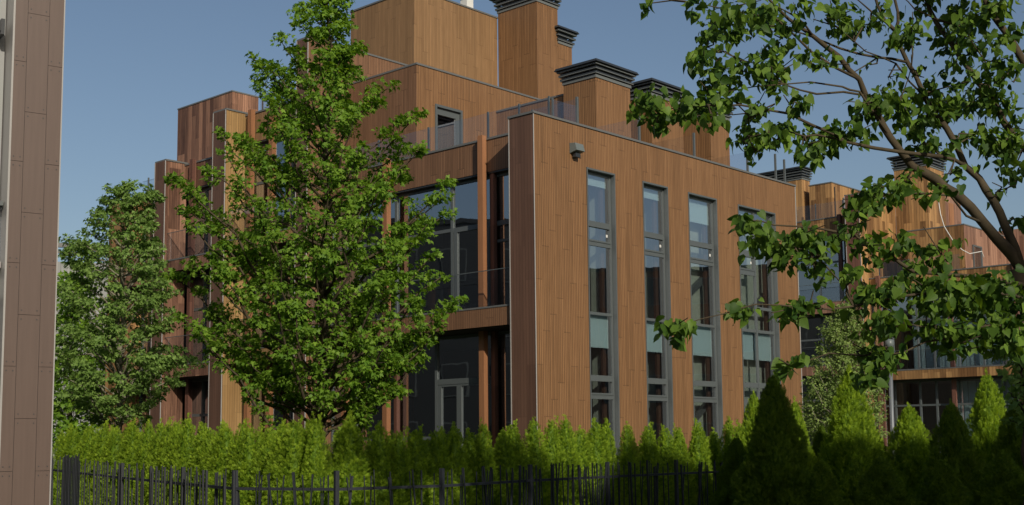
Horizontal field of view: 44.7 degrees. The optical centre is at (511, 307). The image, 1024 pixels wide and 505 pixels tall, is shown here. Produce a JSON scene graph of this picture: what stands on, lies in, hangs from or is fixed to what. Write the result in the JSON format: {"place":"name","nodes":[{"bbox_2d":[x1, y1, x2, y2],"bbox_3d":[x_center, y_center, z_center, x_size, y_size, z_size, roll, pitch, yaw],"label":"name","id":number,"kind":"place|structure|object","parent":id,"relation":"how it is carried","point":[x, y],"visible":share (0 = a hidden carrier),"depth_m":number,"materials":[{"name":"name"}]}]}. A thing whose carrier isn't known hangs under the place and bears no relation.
{"place":"outdoors","nodes":[
{"label":"outdoors","id":0,"kind":"place"},
{"bbox_2d":[52,243,107,455],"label":"grey building","id":1,"kind":"structure","parent":0,"point":[62,269],"depth_m":88.81,"materials":[{"name":"grey metal"}]},
{"bbox_2d":[90,324,105,426],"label":"garden tree","id":2,"kind":"object","parent":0,"point":[99,369],"depth_m":57.54,"materials":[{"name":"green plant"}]},
{"bbox_2d":[58,0,1023,262],"label":"sky","id":3,"kind":"structure","parent":0,"point":[130,65],"materials":[{"name":"blue"}]},
{"label":"ground","id":4,"kind":"structure","parent":0,"visible":0},
{"bbox_2d":[0,0,65,504],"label":"panel building","id":5,"kind":"structure","parent":4,"relation":"on","point":[32,33],"depth_m":14.00,"materials":[{"name":"brown metal"}]},
{"bbox_2d":[52,429,64,496],"bbox_3d":[-9.750,3.624,26.845,0.806,2.047,0.874,-1,-6,8],"label":"thuja shrub","id":6,"kind":"object","parent":4,"relation":"on","point":[59,442],"visible":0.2,"depth_m":26.83,"materials":[{"name":"green plant"}]},
{"bbox_2d":[53,427,69,504],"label":"thuja shrub","id":7,"kind":"object","parent":4,"relation":"on","point":[64,441],"visible":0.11,"depth_m":26.64,"materials":[{"name":"green plant"}]},
{"bbox_2d":[53,423,81,504],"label":"thuja shrub","id":8,"kind":"object","parent":4,"relation":"on","point":[73,440],"visible":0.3,"depth_m":26.16,"materials":[{"name":"green plant"}]},
{"bbox_2d":[62,454,79,504],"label":"fence pillar","id":9,"kind":"structure","parent":4,"relation":"on","point":[69,488],"depth_m":22.98,"materials":[{"name":"black metal"}]},
{"bbox_2d":[71,430,85,495],"bbox_3d":[-8.846,3.523,25.844,0.942,2.018,0.914,3,-7,-30],"label":"thuja shrub","id":10,"kind":"object","parent":4,"relation":"on","point":[80,449],"visible":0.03,"depth_m":25.81,"materials":[{"name":"green plant"}]},
{"bbox_2d":[52,270,105,452],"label":"garden tree","id":11,"kind":"object","parent":4,"relation":"on","point":[61,409],"visible":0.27,"depth_m":51.59,"materials":[{"name":"green plant"}]},
{"bbox_2d":[72,424,94,498],"bbox_3d":[-8.657,3.429,25.487,0.847,2.118,0.918,-3,-7,25],"label":"thuja shrub","id":12,"kind":"object","parent":4,"relation":"on","point":[86,446],"visible":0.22,"depth_m":25.46,"materials":[{"name":"green plant"}]},
{"bbox_2d":[79,426,100,504],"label":"thuja shrub","id":13,"kind":"object","parent":4,"relation":"on","point":[91,447],"visible":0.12,"depth_m":24.98,"materials":[{"name":"green plant"}]},
{"bbox_2d":[79,419,110,504],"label":"thuja shrub","id":14,"kind":"object","parent":4,"relation":"on","point":[102,436],"visible":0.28,"depth_m":24.54,"materials":[{"name":"green plant"}]},
{"bbox_2d":[91,427,114,504],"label":"thuja shrub","id":15,"kind":"object","parent":4,"relation":"on","point":[102,454],"visible":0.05,"depth_m":24.23,"materials":[{"name":"green plant"}]},
{"bbox_2d":[90,426,122,504],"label":"thuja shrub","id":16,"kind":"object","parent":4,"relation":"on","point":[115,444],"visible":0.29,"depth_m":23.41,"materials":[{"name":"green plant"}]},
{"bbox_2d":[90,425,123,504],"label":"thuja shrub","id":17,"kind":"object","parent":4,"relation":"on","point":[111,431],"visible":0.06,"depth_m":23.77,"materials":[{"name":"green plant"}]},
{"bbox_2d":[108,418,138,504],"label":"thuja shrub","id":18,"kind":"object","parent":4,"relation":"on","point":[125,432],"visible":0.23,"depth_m":22.95,"materials":[{"name":"green plant"}]},
{"bbox_2d":[110,422,141,504],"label":"thuja shrub","id":19,"kind":"object","parent":4,"relation":"on","point":[131,436],"visible":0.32,"depth_m":22.66,"materials":[{"name":"green plant"}]},
{"bbox_2d":[54,179,205,433],"bbox_3d":[-9.904,0.935,31.154,3.643,8.337,3.343,5,-9,-44],"label":"maple tree","id":20,"kind":"object","parent":4,"relation":"on","point":[117,310],"visible":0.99,"depth_m":30.88,"materials":[{"name":"green plant"}]},
{"bbox_2d":[124,419,154,504],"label":"thuja shrub","id":21,"kind":"object","parent":4,"relation":"on","point":[141,453],"visible":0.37,"depth_m":21.82,"materials":[{"name":"green plant"}]},
{"bbox_2d":[50,456,237,504],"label":"rod fence","id":22,"kind":"object","parent":4,"relation":"on","point":[120,477],"visible":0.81,"depth_m":19.00,"materials":[{"name":"black metal"}]},
{"bbox_2d":[139,418,163,504],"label":"thuja shrub","id":23,"kind":"object","parent":4,"relation":"on","point":[158,428],"visible":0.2,"depth_m":21.44,"materials":[{"name":"green plant"}]},
{"bbox_2d":[145,421,172,504],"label":"thuja shrub","id":24,"kind":"object","parent":4,"relation":"on","point":[161,444],"visible":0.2,"depth_m":21.13,"materials":[{"name":"green plant"}]},
{"bbox_2d":[153,418,182,504],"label":"thuja shrub","id":25,"kind":"object","parent":4,"relation":"on","point":[167,462],"visible":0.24,"depth_m":20.32,"materials":[{"name":"green plant"}]},
{"bbox_2d":[157,416,181,500],"bbox_3d":[-5.597,2.883,20.776,0.839,2.146,0.814,4,-8,-35],"label":"thuja shrub","id":26,"kind":"object","parent":4,"relation":"on","point":[171,428],"visible":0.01,"depth_m":20.80,"materials":[{"name":"green plant"}]},
{"bbox_2d":[165,412,197,504],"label":"thuja shrub","id":27,"kind":"object","parent":4,"relation":"on","point":[187,438],"visible":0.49,"depth_m":19.89,"materials":[{"name":"green plant"}]},
{"bbox_2d":[175,421,207,504],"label":"thuja shrub","id":28,"kind":"object","parent":4,"relation":"on","point":[194,456],"visible":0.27,"depth_m":19.62,"materials":[{"name":"green plant"}]},
{"bbox_2d":[186,423,213,504],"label":"thuja shrub","id":29,"kind":"object","parent":4,"relation":"on","point":[209,438],"visible":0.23,"depth_m":19.14,"materials":[{"name":"green plant"}]},
{"bbox_2d":[198,419,233,503],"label":"thuja shrub","id":30,"kind":"object","parent":4,"relation":"on","point":[208,455],"visible":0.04,"depth_m":18.76,"materials":[{"name":"green plant"}]},
{"bbox_2d":[203,421,235,504],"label":"thuja shrub","id":31,"kind":"object","parent":4,"relation":"on","point":[222,452],"visible":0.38,"depth_m":18.28,"materials":[{"name":"green plant"}]},
{"bbox_2d":[220,418,248,503],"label":"thuja shrub","id":32,"kind":"object","parent":4,"relation":"on","point":[235,447],"visible":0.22,"depth_m":18.05,"materials":[{"name":"green plant"}]},
{"bbox_2d":[222,422,261,504],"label":"thuja shrub","id":33,"kind":"object","parent":4,"relation":"on","point":[244,468],"visible":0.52,"depth_m":17.57,"materials":[{"name":"green plant"}]},
{"bbox_2d":[253,427,264,459],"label":"thuja shrub","id":34,"kind":"object","parent":4,"relation":"on","point":[258,431],"visible":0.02,"depth_m":18.90,"materials":[{"name":"green plant"}]},
{"bbox_2d":[244,422,277,504],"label":"thuja shrub","id":35,"kind":"object","parent":4,"relation":"on","point":[266,441],"visible":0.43,"depth_m":17.32,"materials":[{"name":"green plant"}]},
{"bbox_2d":[260,422,288,504],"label":"thuja shrub","id":36,"kind":"object","parent":4,"relation":"on","point":[273,455],"visible":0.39,"depth_m":16.59,"materials":[{"name":"green plant"}]},
{"bbox_2d":[261,419,289,504],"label":"thuja shrub","id":37,"kind":"object","parent":4,"relation":"on","point":[282,425],"visible":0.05,"depth_m":16.97,"materials":[{"name":"green plant"}]},
{"bbox_2d":[269,415,306,504],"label":"thuja shrub","id":38,"kind":"object","parent":4,"relation":"on","point":[291,440],"visible":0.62,"depth_m":16.40,"materials":[{"name":"green plant"}]},
{"bbox_2d":[279,423,304,504],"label":"thuja shrub","id":39,"kind":"object","parent":4,"relation":"on","point":[300,446],"visible":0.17,"depth_m":16.65,"materials":[{"name":"green plant"}]},
{"bbox_2d":[291,412,333,504],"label":"thuja shrub","id":40,"kind":"object","parent":4,"relation":"on","point":[316,457],"visible":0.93,"depth_m":16.10,"materials":[{"name":"green plant"}]},
{"bbox_2d":[297,411,328,499],"bbox_3d":[-2.660,2.415,16.489,0.813,2.081,0.836,-4,-7,29],"label":"thuja shrub","id":41,"kind":"object","parent":4,"relation":"on","point":[306,428],"visible":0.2,"depth_m":16.54,"materials":[{"name":"green plant"}]},
{"bbox_2d":[158,0,468,469],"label":"maple tree","id":42,"kind":"object","parent":4,"relation":"on","point":[288,376],"visible":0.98,"depth_m":23.86,"materials":[{"name":"green plant"}]},
{"bbox_2d":[325,426,344,469],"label":"thuja shrub","id":43,"kind":"object","parent":4,"relation":"on","point":[335,441],"visible":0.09,"depth_m":16.76,"materials":[{"name":"green plant"}]},
{"bbox_2d":[331,410,371,504],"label":"thuja shrub","id":44,"kind":"object","parent":4,"relation":"on","point":[356,430],"visible":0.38,"depth_m":16.44,"materials":[{"name":"green plant"}]},
{"bbox_2d":[327,413,377,504],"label":"thuja shrub","id":45,"kind":"object","parent":4,"relation":"on","point":[348,443],"visible":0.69,"depth_m":16.28,"materials":[{"name":"green plant"}]},
{"bbox_2d":[364,424,385,462],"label":"thuja shrub","id":46,"kind":"object","parent":4,"relation":"on","point":[370,443],"visible":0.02,"depth_m":17.47,"materials":[{"name":"green plant"}]},
{"bbox_2d":[361,420,403,504],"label":"thuja shrub","id":47,"kind":"object","parent":4,"relation":"on","point":[379,454],"visible":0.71,"depth_m":16.67,"materials":[{"name":"green plant"}]},
{"bbox_2d":[386,430,395,452],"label":"thuja shrub","id":48,"kind":"object","parent":4,"relation":"on","point":[391,436],"visible":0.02,"depth_m":17.72,"materials":[{"name":"green plant"}]},
{"bbox_2d":[388,426,422,504],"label":"thuja shrub","id":49,"kind":"object","parent":4,"relation":"on","point":[400,452],"visible":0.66,"depth_m":16.85,"materials":[{"name":"green plant"}]},
{"bbox_2d":[404,427,414,458],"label":"thuja shrub","id":50,"kind":"object","parent":4,"relation":"on","point":[408,436],"visible":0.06,"depth_m":18.08,"materials":[{"name":"green plant"}]},
{"bbox_2d":[405,424,438,504],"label":"thuja shrub","id":51,"kind":"object","parent":4,"relation":"on","point":[419,455],"visible":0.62,"depth_m":17.13,"materials":[{"name":"green plant"}]},
{"bbox_2d":[423,425,459,504],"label":"thuja shrub","id":52,"kind":"object","parent":4,"relation":"on","point":[436,446],"visible":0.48,"depth_m":17.48,"materials":[{"name":"green plant"}]},
{"bbox_2d":[438,425,447,457],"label":"thuja shrub","id":53,"kind":"object","parent":4,"relation":"on","point":[443,437],"visible":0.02,"depth_m":18.53,"materials":[{"name":"green plant"}]},
{"bbox_2d":[104,0,802,467],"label":"townhouse row","id":54,"kind":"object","parent":4,"relation":"on","point":[584,240],"visible":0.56,"depth_m":39.90,"materials":[{"name":"wood cladding"},{"name":"glass"},{"name":"dark metal"}]},
{"bbox_2d":[435,104,462,149],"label":"terrace door","id":55,"kind":"structure","parent":54,"relation":"in","point":[440,110],"depth_m":40.71,"materials":[{"name":"grey metal"}]},
{"bbox_2d":[586,167,620,465],"bbox_3d":[2.453,0.481,35.417,0.500,9.100,1.380,-6,-8,42],"label":"window","id":56,"kind":"structure","parent":54,"relation":"in","point":[598,321],"depth_m":35.75,"materials":[{"name":"grey metal"}]},
{"bbox_2d":[642,181,673,457],"bbox_3d":[4.234,0.673,37.336,0.500,9.100,1.370,-6,-8,42],"label":"window","id":57,"kind":"structure","parent":54,"relation":"in","point":[649,190],"depth_m":37.67,"materials":[{"name":"grey metal"}]},
{"bbox_2d":[688,192,722,450],"bbox_3d":[5.950,0.859,39.186,0.500,9.100,1.690,-6,-8,42],"label":"window","id":58,"kind":"structure","parent":54,"relation":"in","point":[702,210],"depth_m":39.64,"materials":[{"name":"grey metal"}]},
{"bbox_2d":[738,204,780,422],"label":"window","id":59,"kind":"structure","parent":54,"relation":"in","point":[760,337],"depth_m":41.68,"materials":[{"name":"grey metal"}]},
{"bbox_2d":[442,421,480,504],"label":"thuja shrub","id":60,"kind":"object","parent":4,"relation":"on","point":[454,443],"visible":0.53,"depth_m":17.87,"materials":[{"name":"green plant"}]},
{"bbox_2d":[461,427,478,493],"bbox_3d":[-0.620,2.774,19.123,0.810,1.876,0.878,3,-7,-27],"label":"thuja shrub","id":61,"kind":"object","parent":4,"relation":"on","point":[469,443],"visible":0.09,"depth_m":19.11,"materials":[{"name":"green plant"}]},
{"bbox_2d":[232,460,723,504],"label":"rod fence","id":62,"kind":"object","parent":4,"relation":"on","point":[442,485],"visible":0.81,"depth_m":18.06,"materials":[{"name":"black metal"}]},
{"bbox_2d":[466,417,505,504],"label":"thuja shrub","id":63,"kind":"object","parent":4,"relation":"on","point":[483,453],"visible":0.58,"depth_m":18.27,"materials":[{"name":"green plant"}]},
{"bbox_2d":[492,426,509,457],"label":"thuja shrub","id":64,"kind":"object","parent":4,"relation":"on","point":[499,439],"visible":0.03,"depth_m":19.62,"materials":[{"name":"green plant"}]},
{"bbox_2d":[490,428,527,504],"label":"thuja shrub","id":65,"kind":"object","parent":4,"relation":"on","point":[504,460],"visible":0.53,"depth_m":18.64,"materials":[{"name":"green plant"}]},
{"bbox_2d":[506,419,535,504],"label":"thuja shrub","id":66,"kind":"object","parent":4,"relation":"on","point":[516,442],"visible":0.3,"depth_m":19.09,"materials":[{"name":"green plant"}]},
{"bbox_2d":[521,416,560,504],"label":"thuja shrub","id":67,"kind":"object","parent":4,"relation":"on","point":[534,450],"visible":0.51,"depth_m":19.47,"materials":[{"name":"green plant"}]},
{"bbox_2d":[541,415,569,504],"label":"thuja shrub","id":68,"kind":"object","parent":4,"relation":"on","point":[553,448],"visible":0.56,"depth_m":19.87,"materials":[{"name":"green plant"}]},
{"bbox_2d":[555,414,593,504],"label":"thuja shrub","id":69,"kind":"object","parent":4,"relation":"on","point":[567,438],"visible":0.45,"depth_m":20.12,"materials":[{"name":"green plant"}]},
{"bbox_2d":[573,425,604,504],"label":"thuja shrub","id":70,"kind":"object","parent":4,"relation":"on","point":[582,446],"visible":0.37,"depth_m":20.60,"materials":[{"name":"green plant"}]},
{"bbox_2d":[586,418,623,504],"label":"thuja shrub","id":71,"kind":"object","parent":4,"relation":"on","point":[599,452],"visible":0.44,"depth_m":20.96,"materials":[{"name":"green plant"}]},
{"bbox_2d":[600,417,628,504],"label":"thuja shrub","id":72,"kind":"object","parent":4,"relation":"on","point":[607,432],"visible":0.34,"depth_m":21.19,"materials":[{"name":"green plant"}]},
{"bbox_2d":[616,421,646,504],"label":"thuja shrub","id":73,"kind":"object","parent":4,"relation":"on","point":[627,453],"visible":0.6,"depth_m":21.45,"materials":[{"name":"green plant"}]},
{"bbox_2d":[636,421,672,504],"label":"thuja shrub","id":74,"kind":"object","parent":4,"relation":"on","point":[648,453],"visible":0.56,"depth_m":21.87,"materials":[{"name":"green plant"}]},
{"bbox_2d":[655,425,688,504],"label":"thuja shrub","id":75,"kind":"object","parent":4,"relation":"on","point":[665,448],"visible":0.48,"depth_m":22.24,"materials":[{"name":"green plant"}]},
{"bbox_2d":[671,422,697,504],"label":"thuja shrub","id":76,"kind":"object","parent":4,"relation":"on","point":[679,442],"visible":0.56,"depth_m":22.55,"materials":[{"name":"green plant"}]},
{"bbox_2d":[686,418,714,504],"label":"thuja shrub","id":77,"kind":"object","parent":4,"relation":"on","point":[698,451],"visible":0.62,"depth_m":22.89,"materials":[{"name":"green plant"}]},
{"bbox_2d":[690,429,714,497],"bbox_3d":[3.548,3.171,23.377,0.826,1.934,0.835,2,-7,-19],"label":"thuja shrub","id":78,"kind":"object","parent":4,"relation":"on","point":[705,460],"visible":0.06,"depth_m":23.40,"materials":[{"name":"green plant"}]},
{"bbox_2d":[706,427,721,479],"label":"thuja shrub","id":79,"kind":"object","parent":4,"relation":"on","point":[714,441],"visible":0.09,"depth_m":24.08,"materials":[{"name":"green plant"}]},
{"bbox_2d":[714,415,736,488],"bbox_3d":[4.118,3.093,23.578,0.818,2.118,0.886,-4,-7,27],"label":"thuja shrub","id":80,"kind":"object","parent":4,"relation":"on","point":[728,435],"visible":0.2,"depth_m":23.59,"materials":[{"name":"green plant"}]},
{"bbox_2d":[709,433,745,504],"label":"conifer","id":81,"kind":"object","parent":4,"relation":"on","point":[733,460],"visible":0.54,"depth_m":19.92,"materials":[{"name":"green plant"}]},
{"bbox_2d":[735,419,744,436],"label":"thuja shrub","id":82,"kind":"object","parent":4,"relation":"on","point":[738,428],"visible":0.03,"depth_m":23.94,"materials":[{"name":"green plant"}]},
{"bbox_2d":[738,390,760,450],"bbox_3d":[4.386,2.767,22.387,1.130,2.597,1.118,-1,-6,0],"label":"conifer","id":83,"kind":"object","parent":4,"relation":"on","point":[751,409],"visible":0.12,"depth_m":22.43,"materials":[{"name":"green plant"}]},
{"bbox_2d":[729,369,810,504],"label":"conifer","id":84,"kind":"object","parent":4,"relation":"on","point":[773,470],"visible":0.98,"depth_m":18.85,"materials":[{"name":"green plant"}]},
{"bbox_2d":[788,396,818,494],"bbox_3d":[5.109,2.811,22.426,1.086,2.470,1.139,-4,-7,31],"label":"conifer","id":85,"kind":"object","parent":4,"relation":"on","point":[801,421],"visible":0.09,"depth_m":22.37,"materials":[{"name":"green plant"}]},
{"bbox_2d":[796,458,844,504],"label":"conifer","id":86,"kind":"object","parent":4,"relation":"on","point":[823,486],"visible":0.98,"depth_m":18.29,"materials":[{"name":"green plant"}]},
{"bbox_2d":[811,424,833,468],"bbox_3d":[5.871,3.145,23.345,1.181,1.989,1.153,5,-9,-43],"label":"conifer","id":87,"kind":"object","parent":4,"relation":"on","point":[819,435],"visible":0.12,"depth_m":23.38,"materials":[{"name":"green plant"}]},
{"bbox_2d":[626,0,1023,393],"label":"lime tree","id":88,"kind":"object","parent":4,"relation":"on","point":[974,297],"visible":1,"depth_m":7.02,"materials":[{"name":"green plant"}]},
{"bbox_2d":[798,299,889,443],"bbox_3d":[7.090,2.141,26.891,2.074,4.672,2.117,-1,-6,0],"label":"birch tree","id":89,"kind":"object","parent":4,"relation":"on","point":[836,334],"visible":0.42,"depth_m":26.82,"materials":[{"name":"green plant"}]},
{"bbox_2d":[817,363,886,504],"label":"conifer","id":90,"kind":"object","parent":4,"relation":"on","point":[850,452],"visible":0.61,"depth_m":21.93,"materials":[{"name":"green plant"}]},
{"bbox_2d":[871,430,886,452],"bbox_3d":[6.677,3.094,22.649,1.237,1.890,1.228,1,-6,-12],"label":"conifer","id":91,"kind":"object","parent":4,"relation":"on","point":[880,440],"visible":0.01,"depth_m":22.68,"materials":[{"name":"green plant"}]},
{"bbox_2d":[854,454,918,504],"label":"conifer","id":92,"kind":"object","parent":4,"relation":"on","point":[883,486],"visible":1,"depth_m":18.23,"materials":[{"name":"green plant"}]},
{"bbox_2d":[885,339,894,436],"bbox_3d":[11.568,3.284,37.855,0.260,4.677,0.260,-1,-6,0],"label":"street lamp","id":93,"kind":"object","parent":4,"relation":"on","point":[889,342],"visible":0.41,"depth_m":37.87,"materials":[{"name":"grey metal"}]},
{"bbox_2d":[757,152,1023,454],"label":"townhouse row","id":94,"kind":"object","parent":4,"relation":"on","point":[926,385],"visible":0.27,"depth_m":69.66,"materials":[{"name":"wood cladding"},{"name":"dark glass"},{"name":"metal"}]},
{"bbox_2d":[938,202,983,256],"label":"cable","id":95,"kind":"object","parent":94,"relation":"hanging from","point":[950,236],"visible":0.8,"depth_m":64.08,"materials":[{"name":"grey plastic"}]},
{"bbox_2d":[972,245,982,266],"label":"window","id":96,"kind":"structure","parent":94,"relation":"in","point":[977,257],"depth_m":66.27,"materials":[{"name":"grey glass"}]},
{"bbox_2d":[883,402,932,504],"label":"conifer","id":97,"kind":"object","parent":4,"relation":"on","point":[908,451],"visible":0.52,"depth_m":21.94,"materials":[{"name":"green plant"}]},
{"bbox_2d":[915,398,991,504],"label":"conifer","id":98,"kind":"object","parent":4,"relation":"on","point":[951,439],"visible":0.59,"depth_m":20.26,"materials":[{"name":"green plant"}]},
{"bbox_2d":[965,368,1006,481],"bbox_3d":[8.541,2.523,22.228,1.558,2.947,1.486,-5,-8,34],"label":"conifer","id":99,"kind":"object","parent":4,"relation":"on","point":[989,403],"visible":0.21,"depth_m":22.14,"materials":[{"name":"green plant"}]},
{"bbox_2d":[990,398,1023,494],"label":"conifer","id":100,"kind":"object","parent":4,"relation":"on","point":[1009,441],"visible":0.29,"depth_m":20.28,"materials":[{"name":"green plant"}]},
{"bbox_2d":[993,344,1023,504],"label":"sapling","id":101,"kind":"object","parent":4,"relation":"on","point":[1016,379],"visible":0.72,"depth_m":14.93,"materials":[{"name":"green plant"}]}
]}

